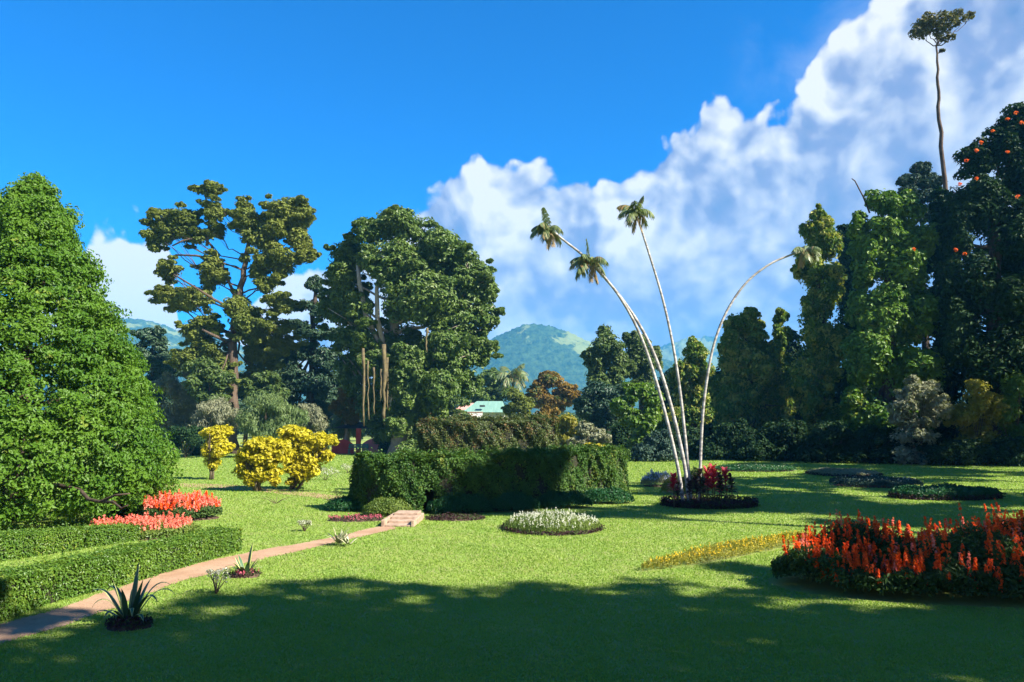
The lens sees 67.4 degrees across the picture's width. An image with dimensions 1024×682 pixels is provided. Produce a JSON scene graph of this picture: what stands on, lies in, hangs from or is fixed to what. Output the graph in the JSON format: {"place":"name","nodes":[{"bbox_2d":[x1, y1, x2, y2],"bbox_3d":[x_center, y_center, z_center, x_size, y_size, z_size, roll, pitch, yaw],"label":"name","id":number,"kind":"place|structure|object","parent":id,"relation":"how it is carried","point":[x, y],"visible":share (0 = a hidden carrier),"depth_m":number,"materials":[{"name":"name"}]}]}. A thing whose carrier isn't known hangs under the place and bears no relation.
{"place":"outdoors","nodes":[
{"label":"outdoors","id":0,"kind":"place"},
{"bbox_2d":[0,526,394,643],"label":"path","id":1,"kind":"structure","parent":0,"point":[35,624],"depth_m":12.21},
{"bbox_2d":[171,483,339,499],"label":"path","id":2,"kind":"structure","parent":0,"point":[214,485],"depth_m":31.73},
{"bbox_2d":[0,318,968,414],"bbox_3d":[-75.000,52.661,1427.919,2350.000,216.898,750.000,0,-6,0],"label":"hills","id":3,"kind":"structure","parent":0,"point":[536,349],"depth_m":1325.65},
{"bbox_2d":[464,401,504,416],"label":"house","id":4,"kind":"structure","parent":0,"point":[486,407],"depth_m":104.13,"materials":[{"name":"teal paint"}]},
{"bbox_2d":[0,432,1023,681],"bbox_3d":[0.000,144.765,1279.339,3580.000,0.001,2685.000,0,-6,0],"label":"lawn","id":5,"kind":"structure","parent":0,"point":[828,588],"depth_m":11.47,"materials":[{"name":"green plant"}]},
{"bbox_2d":[0,522,86,561],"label":"box hedge","id":6,"kind":"object","parent":5,"relation":"on","point":[20,543],"visible":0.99,"depth_m":15.54,"materials":[{"name":"green plant"}]},
{"bbox_2d":[0,170,183,528],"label":"cone tree","id":7,"kind":"object","parent":5,"relation":"on","point":[47,265],"visible":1,"depth_m":20.83,"materials":[{"name":"green plant"}]},
{"bbox_2d":[0,523,242,620],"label":"box hedge","id":8,"kind":"object","parent":5,"relation":"on","point":[28,587],"visible":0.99,"depth_m":12.36,"materials":[{"name":"green plant"}]},
{"bbox_2d":[71,517,176,547],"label":"box hedge","id":9,"kind":"object","parent":5,"relation":"on","point":[101,534],"visible":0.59,"depth_m":17.01,"materials":[{"name":"green plant"}]},
{"bbox_2d":[104,614,153,631],"bbox_3d":[-4.987,3.651,10.005,0.620,0.192,0.473,0,-6,0],"label":"purple patch","id":10,"kind":"object","parent":5,"relation":"on","point":[114,624],"visible":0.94,"depth_m":9.88,"materials":[{"name":"soil"}]},
{"bbox_2d":[88,564,173,621],"bbox_3d":[-5.048,3.333,10.145,0.972,0.729,0.834,-3,-7,27],"label":"agave plant","id":11,"kind":"object","parent":10,"relation":"on","point":[136,600],"visible":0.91,"depth_m":10.07,"materials":[{"name":"green plant"}]},
{"bbox_2d":[105,493,164,517],"bbox_3d":[-10.805,4.745,22.408,2.048,0.758,1.256,0,-6,0],"label":"salvia bed","id":12,"kind":"object","parent":5,"relation":"on","point":[121,513],"visible":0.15,"depth_m":21.93,"materials":[{"name":"plant"}]},
{"bbox_2d":[90,511,201,540],"bbox_3d":[-8.782,4.349,18.231,2.643,0.621,1.549,2,-7,-17],"label":"salvia bed","id":13,"kind":"object","parent":5,"relation":"on","point":[182,525],"visible":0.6,"depth_m":18.01,"materials":[{"name":"plant"}]},
{"bbox_2d":[128,325,177,410],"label":"round tree","id":14,"kind":"object","parent":5,"relation":"on","point":[156,339],"visible":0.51,"depth_m":85.75,"materials":[{"name":"green plant"}]},
{"bbox_2d":[148,370,199,450],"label":"silver tree","id":15,"kind":"object","parent":5,"relation":"on","point":[181,410],"visible":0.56,"depth_m":79.04,"materials":[{"name":"green plant"}]},
{"bbox_2d":[138,488,222,520],"bbox_3d":[-9.398,4.609,21.835,2.257,0.901,1.779,1,-6,-9],"label":"salvia bed","id":16,"kind":"object","parent":5,"relation":"on","point":[196,507],"visible":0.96,"depth_m":21.39,"materials":[{"name":"plant"}]},
{"bbox_2d":[158,424,205,457],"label":"dark hedge bush","id":17,"kind":"object","parent":5,"relation":"on","point":[190,436],"visible":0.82,"depth_m":62.94,"materials":[{"name":"green plant"}]},
{"bbox_2d":[180,355,235,404],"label":"leafy tree","id":18,"kind":"object","parent":5,"relation":"on","point":[197,385],"visible":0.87,"depth_m":69.43,"materials":[{"name":"green plant"}]},
{"bbox_2d":[190,394,241,439],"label":"weeping bush","id":19,"kind":"object","parent":5,"relation":"on","point":[220,412],"visible":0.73,"depth_m":65.10,"materials":[{"name":"white plant"}]},
{"bbox_2d":[198,424,235,479],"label":"yellow shrub","id":20,"kind":"object","parent":5,"relation":"on","point":[217,446],"visible":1,"depth_m":37.60,"materials":[{"name":"yellow plant"}]},
{"bbox_2d":[205,566,231,593],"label":"plant","id":21,"kind":"object","parent":5,"relation":"on","point":[217,572],"visible":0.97,"depth_m":12.01,"materials":[{"name":"grey plant"}]},
{"bbox_2d":[138,179,322,453],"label":"pine tree","id":22,"kind":"object","parent":5,"relation":"on","point":[269,341],"visible":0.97,"depth_m":75.62,"materials":[{"name":"green plant"}]},
{"bbox_2d":[181,356,302,446],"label":"background tree","id":23,"kind":"object","parent":5,"relation":"on","point":[242,405],"visible":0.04,"depth_m":98.38,"materials":[{"name":"green plant"}]},
{"bbox_2d":[229,568,262,578],"bbox_3d":[-4.652,4.037,13.385,0.573,0.172,0.421,0,-6,0],"label":"purple patch","id":24,"kind":"object","parent":5,"relation":"on","point":[249,574],"visible":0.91,"depth_m":13.26,"materials":[{"name":"plant"}]},
{"bbox_2d":[230,543,261,572],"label":"agave plant","id":25,"kind":"object","parent":24,"relation":"on","point":[240,566],"visible":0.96,"depth_m":13.41,"materials":[{"name":"green plant"}]},
{"bbox_2d":[231,435,293,491],"bbox_3d":[-10.052,4.978,31.085,2.357,2.379,1.652,-3,-7,26],"label":"yellow shrub","id":26,"kind":"object","parent":5,"relation":"on","point":[257,459],"visible":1,"depth_m":30.80,"materials":[{"name":"yellow plant"}]},
{"bbox_2d":[237,370,291,417],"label":"leafy tree","id":27,"kind":"object","parent":5,"relation":"on","point":[248,386],"visible":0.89,"depth_m":71.45,"materials":[{"name":"green plant"}]},
{"bbox_2d":[234,389,309,438],"bbox_3d":[-19.867,6.857,63.776,6.207,5.853,3.944,0,-6,0],"label":"weeping bush","id":28,"kind":"object","parent":5,"relation":"on","point":[255,422],"visible":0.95,"depth_m":63.24,"materials":[{"name":"green plant"}]},
{"bbox_2d":[256,274,347,438],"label":"cedar tree","id":29,"kind":"object","parent":5,"relation":"on","point":[317,378],"visible":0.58,"depth_m":83.41,"materials":[{"name":"green plant"}]},
{"bbox_2d":[275,424,339,489],"bbox_3d":[-8.583,4.876,31.973,2.777,2.814,1.354,0,-6,0],"label":"yellow shrub","id":30,"kind":"object","parent":5,"relation":"on","point":[302,466],"visible":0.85,"depth_m":31.70,"materials":[{"name":"yellow plant"}]},
{"bbox_2d":[297,402,329,451],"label":"weeping bush","id":31,"kind":"object","parent":5,"relation":"on","point":[315,424],"visible":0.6,"depth_m":67.23,"materials":[{"name":"white plant"}]},
{"bbox_2d":[324,410,359,440],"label":"palm shrub","id":32,"kind":"object","parent":5,"relation":"on","point":[339,432],"visible":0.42,"depth_m":75.81,"materials":[{"name":"green plant"}]},
{"bbox_2d":[322,494,362,511],"bbox_3d":[-4.883,5.004,23.999,2.052,0.545,1.167,1,-6,-10],"label":"fern mound","id":33,"kind":"object","parent":5,"relation":"on","point":[338,502],"visible":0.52,"depth_m":23.56,"materials":[{"name":"green plant"}]},
{"bbox_2d":[327,386,360,439],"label":"olive tree","id":34,"kind":"object","parent":5,"relation":"on","point":[339,408],"visible":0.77,"depth_m":75.23,"materials":[{"name":"green plant"}]},
{"bbox_2d":[315,391,373,437],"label":"background tree","id":35,"kind":"object","parent":5,"relation":"on","point":[367,430],"visible":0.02,"depth_m":98.59,"materials":[{"name":"green plant"}]},
{"bbox_2d":[331,422,378,453],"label":"garden pavilion","id":36,"kind":"structure","parent":5,"relation":"on","point":[342,446],"depth_m":73.84,"materials":[{"name":"red"}]},
{"bbox_2d":[327,513,383,521],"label":"flower bed","id":37,"kind":"object","parent":5,"relation":"on","point":[356,517],"visible":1,"depth_m":21.19,"materials":[{"name":"plant"}]},
{"bbox_2d":[362,496,412,515],"bbox_3d":[-3.639,4.845,22.600,1.558,0.572,1.133,1,-6,-10],"label":"fern mound","id":38,"kind":"object","parent":5,"relation":"on","point":[391,505],"visible":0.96,"depth_m":22.31,"materials":[{"name":"green plant"}]},
{"bbox_2d":[381,510,423,526],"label":"garden steps","id":39,"kind":"structure","parent":5,"relation":"on","point":[406,518],"depth_m":20.69,"materials":[{"name":"stone"}]},
{"bbox_2d":[395,431,417,451],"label":"background bush","id":40,"kind":"object","parent":5,"relation":"on","point":[410,444],"visible":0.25,"depth_m":68.63,"materials":[{"name":"green plant"}]},
{"bbox_2d":[313,204,505,453],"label":"banyan tree","id":41,"kind":"object","parent":5,"relation":"on","point":[438,280],"visible":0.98,"depth_m":70.74,"materials":[{"name":"green plant"}]},
{"bbox_2d":[425,512,484,520],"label":"flower bed","id":42,"kind":"object","parent":5,"relation":"on","point":[454,517],"visible":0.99,"depth_m":21.39,"materials":[{"name":"soil"}]},
{"bbox_2d":[442,395,471,418],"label":"background tree","id":43,"kind":"object","parent":5,"relation":"on","point":[454,403],"visible":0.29,"depth_m":91.20,"materials":[{"name":"green plant"}]},
{"bbox_2d":[426,491,490,512],"bbox_3d":[-1.602,4.836,23.220,1.993,0.725,1.179,1,-6,-10],"label":"fern mound","id":44,"kind":"object","parent":5,"relation":"on","point":[461,501],"visible":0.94,"depth_m":22.87,"materials":[{"name":"green plant"}]},
{"bbox_2d":[343,439,632,514],"bbox_3d":[0.161,4.497,26.195,11.275,2.155,3.897,5,-8,-37],"label":"tall hedge","id":45,"kind":"object","parent":5,"relation":"on","point":[418,480],"visible":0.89,"depth_m":23.87,"materials":[{"name":"green plant"}]},
{"bbox_2d":[415,411,560,453],"bbox_3d":[-1.317,5.523,41.397,7.762,3.510,3.790,1,-6,-6],"label":"tall hedge","id":46,"kind":"object","parent":5,"relation":"on","point":[477,433],"visible":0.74,"depth_m":40.31,"materials":[{"name":"green plant"}]},
{"bbox_2d":[465,367,511,404],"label":"background tree","id":47,"kind":"object","parent":5,"relation":"on","point":[490,391],"visible":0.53,"depth_m":116.74,"materials":[{"name":"green plant"}]},
{"bbox_2d":[44,411,963,439],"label":"woods","id":48,"kind":"object","parent":5,"relation":"on","point":[364,434],"depth_m":153.93,"materials":[{"name":"green plant"}]},
{"bbox_2d":[483,490,540,511],"bbox_3d":[-0.091,4.944,23.803,2.045,0.704,1.159,1,-6,-10],"label":"fern mound","id":49,"kind":"object","parent":5,"relation":"on","point":[521,500],"visible":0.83,"depth_m":23.47,"materials":[{"name":"green plant"}]},
{"bbox_2d":[496,363,528,391],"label":"palm tree","id":50,"kind":"object","parent":5,"relation":"on","point":[517,375],"visible":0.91,"depth_m":111.50,"materials":[{"name":"green plant"}]},
{"bbox_2d":[501,386,534,417],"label":"background tree","id":51,"kind":"object","parent":5,"relation":"on","point":[519,402],"visible":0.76,"depth_m":87.22,"materials":[{"name":"green plant"}]},
{"bbox_2d":[535,405,560,421],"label":"background bush","id":52,"kind":"object","parent":5,"relation":"on","point":[548,410],"visible":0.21,"depth_m":65.26,"materials":[{"name":"orange plant"}]},
{"bbox_2d":[497,508,605,535],"bbox_3d":[1.010,4.542,19.627,2.767,0.547,2.714,0,-6,0],"label":"white flower bed","id":53,"kind":"object","parent":5,"relation":"on","point":[555,523],"visible":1,"depth_m":18.95,"materials":[{"name":"plant"}]},
{"bbox_2d":[525,370,580,414],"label":"background tree","id":54,"kind":"object","parent":5,"relation":"on","point":[565,393],"visible":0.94,"depth_m":109.00,"materials":[{"name":"brown plant"}]},
{"bbox_2d":[537,489,592,508],"bbox_3d":[1.631,5.063,24.794,2.045,0.642,1.213,1,-6,-10],"label":"fern mound","id":55,"kind":"object","parent":5,"relation":"on","point":[560,497],"visible":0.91,"depth_m":24.48,"materials":[{"name":"green plant"}]},
{"bbox_2d":[556,412,581,445],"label":"background bush","id":56,"kind":"object","parent":5,"relation":"on","point":[566,421],"visible":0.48,"depth_m":61.18,"materials":[{"name":"yellow plant"}]},
{"bbox_2d":[566,420,611,446],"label":"background bush","id":57,"kind":"object","parent":5,"relation":"on","point":[589,430],"visible":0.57,"depth_m":57.12,"materials":[{"name":"white plant"}]},
{"bbox_2d":[571,380,625,430],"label":"silver tree","id":58,"kind":"object","parent":5,"relation":"on","point":[592,402],"visible":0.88,"depth_m":74.97,"materials":[{"name":"green plant"}]},
{"bbox_2d":[579,324,629,430],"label":"round tree","id":59,"kind":"object","parent":5,"relation":"on","point":[604,354],"visible":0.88,"depth_m":87.43,"materials":[{"name":"green plant"}]},
{"bbox_2d":[583,486,634,504],"bbox_3d":[3.216,5.236,26.168,2.000,0.612,1.194,1,-6,-10],"label":"fern mound","id":60,"kind":"object","parent":5,"relation":"on","point":[605,494],"visible":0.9,"depth_m":25.86,"materials":[{"name":"green plant"}]},
{"bbox_2d":[530,207,690,499],"bbox_3d":[3.327,0.454,26.349,5.416,10.281,1.180,0,-6,0],"label":"palm tree","id":61,"kind":"object","parent":5,"relation":"on","point":[545,229],"visible":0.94,"depth_m":26.40,"materials":[{"name":"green plant"}]},
{"bbox_2d":[603,422,632,456],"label":"background bush","id":62,"kind":"object","parent":5,"relation":"on","point":[619,433],"visible":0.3,"depth_m":62.91,"materials":[{"name":"green plant"}]},
{"bbox_2d":[568,239,684,500],"bbox_3d":[3.837,0.991,25.898,3.843,9.114,1.269,0,-6,0],"label":"palm tree","id":63,"kind":"object","parent":5,"relation":"on","point":[583,262],"visible":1,"depth_m":25.98,"materials":[{"name":"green plant"}]},
{"bbox_2d":[609,381,665,447],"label":"leaf tree","id":64,"kind":"object","parent":5,"relation":"on","point":[642,424],"visible":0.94,"depth_m":59.31,"materials":[{"name":"green plant"}]},
{"bbox_2d":[621,330,663,410],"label":"round tree","id":65,"kind":"object","parent":5,"relation":"on","point":[638,368],"visible":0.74,"depth_m":91.46,"materials":[{"name":"green plant"}]},
{"bbox_2d":[612,368,689,436],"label":"background tree","id":66,"kind":"object","parent":5,"relation":"on","point":[662,389],"visible":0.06,"depth_m":94.72,"materials":[{"name":"green plant"}]},
{"bbox_2d":[640,468,671,486],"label":"blue flower clump","id":67,"kind":"object","parent":5,"relation":"on","point":[655,478],"visible":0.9,"depth_m":33.26,"materials":[{"name":"plant"}]},
{"bbox_2d":[628,429,684,461],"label":"undergrowth bush","id":68,"kind":"object","parent":5,"relation":"on","point":[656,446],"visible":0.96,"depth_m":56.71,"materials":[{"name":"green plant"}]},
{"bbox_2d":[654,335,715,437],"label":"vine tree","id":69,"kind":"object","parent":5,"relation":"on","point":[692,366],"visible":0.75,"depth_m":76.97,"materials":[{"name":"green plant"}]},
{"bbox_2d":[661,425,722,459],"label":"undergrowth bush","id":70,"kind":"object","parent":5,"relation":"on","point":[692,439],"visible":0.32,"depth_m":60.68,"materials":[{"name":"green plant"}]},
{"bbox_2d":[659,494,759,509],"bbox_3d":[6.488,5.300,25.377,3.300,0.324,2.772,0,-6,-2],"label":"palm bed","id":71,"kind":"object","parent":5,"relation":"on","point":[740,502],"visible":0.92,"depth_m":24.57,"materials":[{"name":"plant"}]},
{"bbox_2d":[616,196,691,498],"bbox_3d":[4.882,0.244,26.888,2.353,10.814,1.270,2,-7,-20],"label":"palm tree","id":72,"kind":"object","parent":71,"relation":"on","point":[633,211],"visible":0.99,"depth_m":26.94,"materials":[{"name":"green plant"}]},
{"bbox_2d":[666,472,679,507],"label":"cordyline plant","id":73,"kind":"object","parent":71,"relation":"on","point":[673,480],"visible":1,"depth_m":24.50,"materials":[{"name":"red plant"}]},
{"bbox_2d":[706,468,723,500],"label":"cordyline plant","id":74,"kind":"object","parent":71,"relation":"in","point":[713,475],"visible":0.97,"depth_m":24.60,"materials":[{"name":"red plant"}]},
{"bbox_2d":[698,245,822,499],"bbox_3d":[8.557,1.066,26.391,4.586,9.071,1.057,0,-6,0],"label":"palm tree","id":75,"kind":"object","parent":71,"relation":"on","point":[811,253],"visible":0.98,"depth_m":26.58,"materials":[{"name":"white plant"}]},
{"bbox_2d":[641,529,812,569],"bbox_3d":[4.712,4.241,15.946,6.337,0.310,0.756,6,-8,-41],"label":"yellow flower strip","id":76,"kind":"object","parent":5,"relation":"on","point":[752,544],"visible":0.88,"depth_m":15.38,"materials":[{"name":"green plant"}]},
{"bbox_2d":[703,366,759,435],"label":"background tree","id":77,"kind":"object","parent":5,"relation":"on","point":[710,427],"visible":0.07,"depth_m":82.02,"materials":[{"name":"green plant"}]},
{"bbox_2d":[695,417,771,460],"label":"undergrowth bush","id":78,"kind":"object","parent":5,"relation":"on","point":[717,445],"visible":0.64,"depth_m":58.91,"materials":[{"name":"green plant"}]},
{"bbox_2d":[707,306,796,442],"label":"vine tree","id":79,"kind":"object","parent":5,"relation":"on","point":[751,365],"visible":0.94,"depth_m":67.14,"materials":[{"name":"green plant"}]},
{"bbox_2d":[715,464,796,471],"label":"foliage bed","id":80,"kind":"object","parent":5,"relation":"on","point":[758,468],"visible":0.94,"depth_m":44.45,"materials":[{"name":"plant"}]},
{"bbox_2d":[737,419,811,461],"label":"undergrowth bush","id":81,"kind":"object","parent":5,"relation":"on","point":[788,434],"visible":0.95,"depth_m":56.81,"materials":[{"name":"green plant"}]},
{"bbox_2d":[771,307,797,420],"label":"vine tree","id":82,"kind":"object","parent":5,"relation":"on","point":[783,335],"visible":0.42,"depth_m":69.97,"materials":[{"name":"green plant"}]},
{"bbox_2d":[766,329,804,421],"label":"background tree","id":83,"kind":"object","parent":5,"relation":"on","point":[793,347],"visible":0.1,"depth_m":81.31,"materials":[{"name":"green plant"}]},
{"bbox_2d":[785,203,852,432],"bbox_3d":[25.727,-0.974,64.538,5.361,21.713,5.555,0,-6,0],"label":"vine tree","id":84,"kind":"object","parent":5,"relation":"on","point":[817,371],"visible":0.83,"depth_m":63.64,"materials":[{"name":"green plant"}]},
{"bbox_2d":[796,420,869,462],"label":"undergrowth bush","id":85,"kind":"object","parent":5,"relation":"on","point":[821,437],"visible":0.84,"depth_m":54.67,"materials":[{"name":"green plant"}]},
{"bbox_2d":[803,467,883,476],"bbox_3d":[17.840,7.042,41.453,3.779,0.425,4.829,0,-6,0],"label":"foliage bed","id":86,"kind":"object","parent":5,"relation":"on","point":[834,472],"visible":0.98,"depth_m":40.38,"materials":[{"name":"plant"}]},
{"bbox_2d":[830,224,873,406],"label":"background tree","id":87,"kind":"object","parent":5,"relation":"on","point":[842,384],"visible":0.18,"depth_m":80.37,"materials":[{"name":"green plant"}]},
{"bbox_2d":[835,423,909,463],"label":"undergrowth bush","id":88,"kind":"object","parent":5,"relation":"on","point":[861,444],"visible":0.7,"depth_m":53.73,"materials":[{"name":"green plant"}]},
{"bbox_2d":[841,290,908,425],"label":"background tree","id":89,"kind":"object","parent":5,"relation":"on","point":[847,325],"visible":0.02,"depth_m":70.81,"materials":[{"name":"green plant"}]},
{"bbox_2d":[828,474,923,487],"bbox_3d":[16.086,6.175,34.025,3.982,0.480,3.440,1,-6,-6],"label":"foliage bed","id":90,"kind":"object","parent":5,"relation":"on","point":[873,481],"visible":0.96,"depth_m":33.12,"materials":[{"name":"plant"}]},
{"bbox_2d":[838,179,945,442],"bbox_3d":[28.852,-1.753,58.457,8.619,21.986,6.044,0,-6,0],"label":"leafy tree","id":91,"kind":"object","parent":5,"relation":"on","point":[891,306],"visible":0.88,"depth_m":57.70,"materials":[{"name":"green plant"}]},
{"bbox_2d":[770,498,1023,598],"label":"salvia bed","id":92,"kind":"object","parent":5,"relation":"on","point":[975,555],"visible":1,"depth_m":11.90,"materials":[{"name":"red plant"}]},
{"bbox_2d":[869,440,930,463],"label":"undergrowth bush","id":93,"kind":"object","parent":5,"relation":"on","point":[879,455],"visible":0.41,"depth_m":52.65,"materials":[{"name":"green plant"}]},
{"bbox_2d":[895,161,942,349],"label":"conifer tree","id":94,"kind":"object","parent":5,"relation":"on","point":[923,178],"visible":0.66,"depth_m":75.61,"materials":[{"name":"green plant"}]},
{"bbox_2d":[884,374,962,464],"bbox_3d":[28.013,5.406,52.710,5.135,6.280,3.244,0,-6,0],"label":"white flowering bush","id":95,"kind":"object","parent":5,"relation":"on","point":[905,404],"visible":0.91,"depth_m":52.34,"materials":[{"name":"white plant"}]},
{"bbox_2d":[908,8,975,401],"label":"emergent tree","id":96,"kind":"object","parent":5,"relation":"on","point":[926,24],"visible":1,"depth_m":69.08,"materials":[{"name":"green plant"}]},
{"bbox_2d":[886,482,1006,500],"bbox_3d":[15.896,5.491,28.167,4.495,0.565,2.630,1,-6,-7],"label":"foliage bed","id":97,"kind":"object","parent":5,"relation":"on","point":[946,491],"visible":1,"depth_m":27.39,"materials":[{"name":"plant"}]},
{"bbox_2d":[917,184,983,444],"bbox_3d":[35.379,-1.911,64.690,6.122,23.666,6.535,2,-7,-16],"label":"background tree","id":98,"kind":"object","parent":5,"relation":"on","point":[952,386],"visible":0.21,"depth_m":63.35,"materials":[{"name":"green plant"}]},
{"bbox_2d":[916,438,1013,465],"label":"undergrowth bush","id":99,"kind":"object","parent":5,"relation":"on","point":[967,452],"visible":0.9,"depth_m":50.73,"materials":[{"name":"green plant"}]},
{"bbox_2d":[912,101,1023,445],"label":"flowering tree","id":100,"kind":"object","parent":5,"relation":"on","point":[979,205],"visible":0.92,"depth_m":56.07,"materials":[{"name":"green plant"}]},
{"bbox_2d":[938,335,1011,438],"bbox_3d":[38.754,4.345,61.465,8.586,10.378,6.990,0,-6,0],"label":"background tree","id":101,"kind":"object","parent":5,"relation":"on","point":[948,429],"visible":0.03,"depth_m":61.82,"materials":[{"name":"green plant"}]},
{"bbox_2d":[942,379,1011,463],"bbox_3d":[32.795,5.654,53.842,5.437,6.041,3.615,0,-6,0],"label":"sunlit bush","id":102,"kind":"object","parent":5,"relation":"on","point":[986,405],"visible":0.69,"depth_m":53.45,"materials":[{"name":"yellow plant"}]},
{"bbox_2d":[990,435,1023,466],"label":"undergrowth bush","id":103,"kind":"object","parent":5,"relation":"on","point":[1012,445],"visible":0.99,"depth_m":49.96,"materials":[{"name":"green plant"}]},
{"bbox_2d":[995,370,1023,463],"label":"sunlit bush","id":104,"kind":"object","parent":5,"relation":"on","point":[1015,382],"visible":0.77,"depth_m":53.42,"materials":[{"name":"green plant"}]},
{"bbox_2d":[0,0,1023,383],"label":"sky","id":105,"kind":"structure","parent":0,"point":[731,120],"materials":[{"name":"blue"}]},
{"bbox_2d":[660,335,846,370],"bbox_3d":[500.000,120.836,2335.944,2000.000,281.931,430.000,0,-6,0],"label":"hills","id":106,"kind":"structure","parent":0,"point":[680,345],"depth_m":2318.75,"materials":[{"name":"blue"}]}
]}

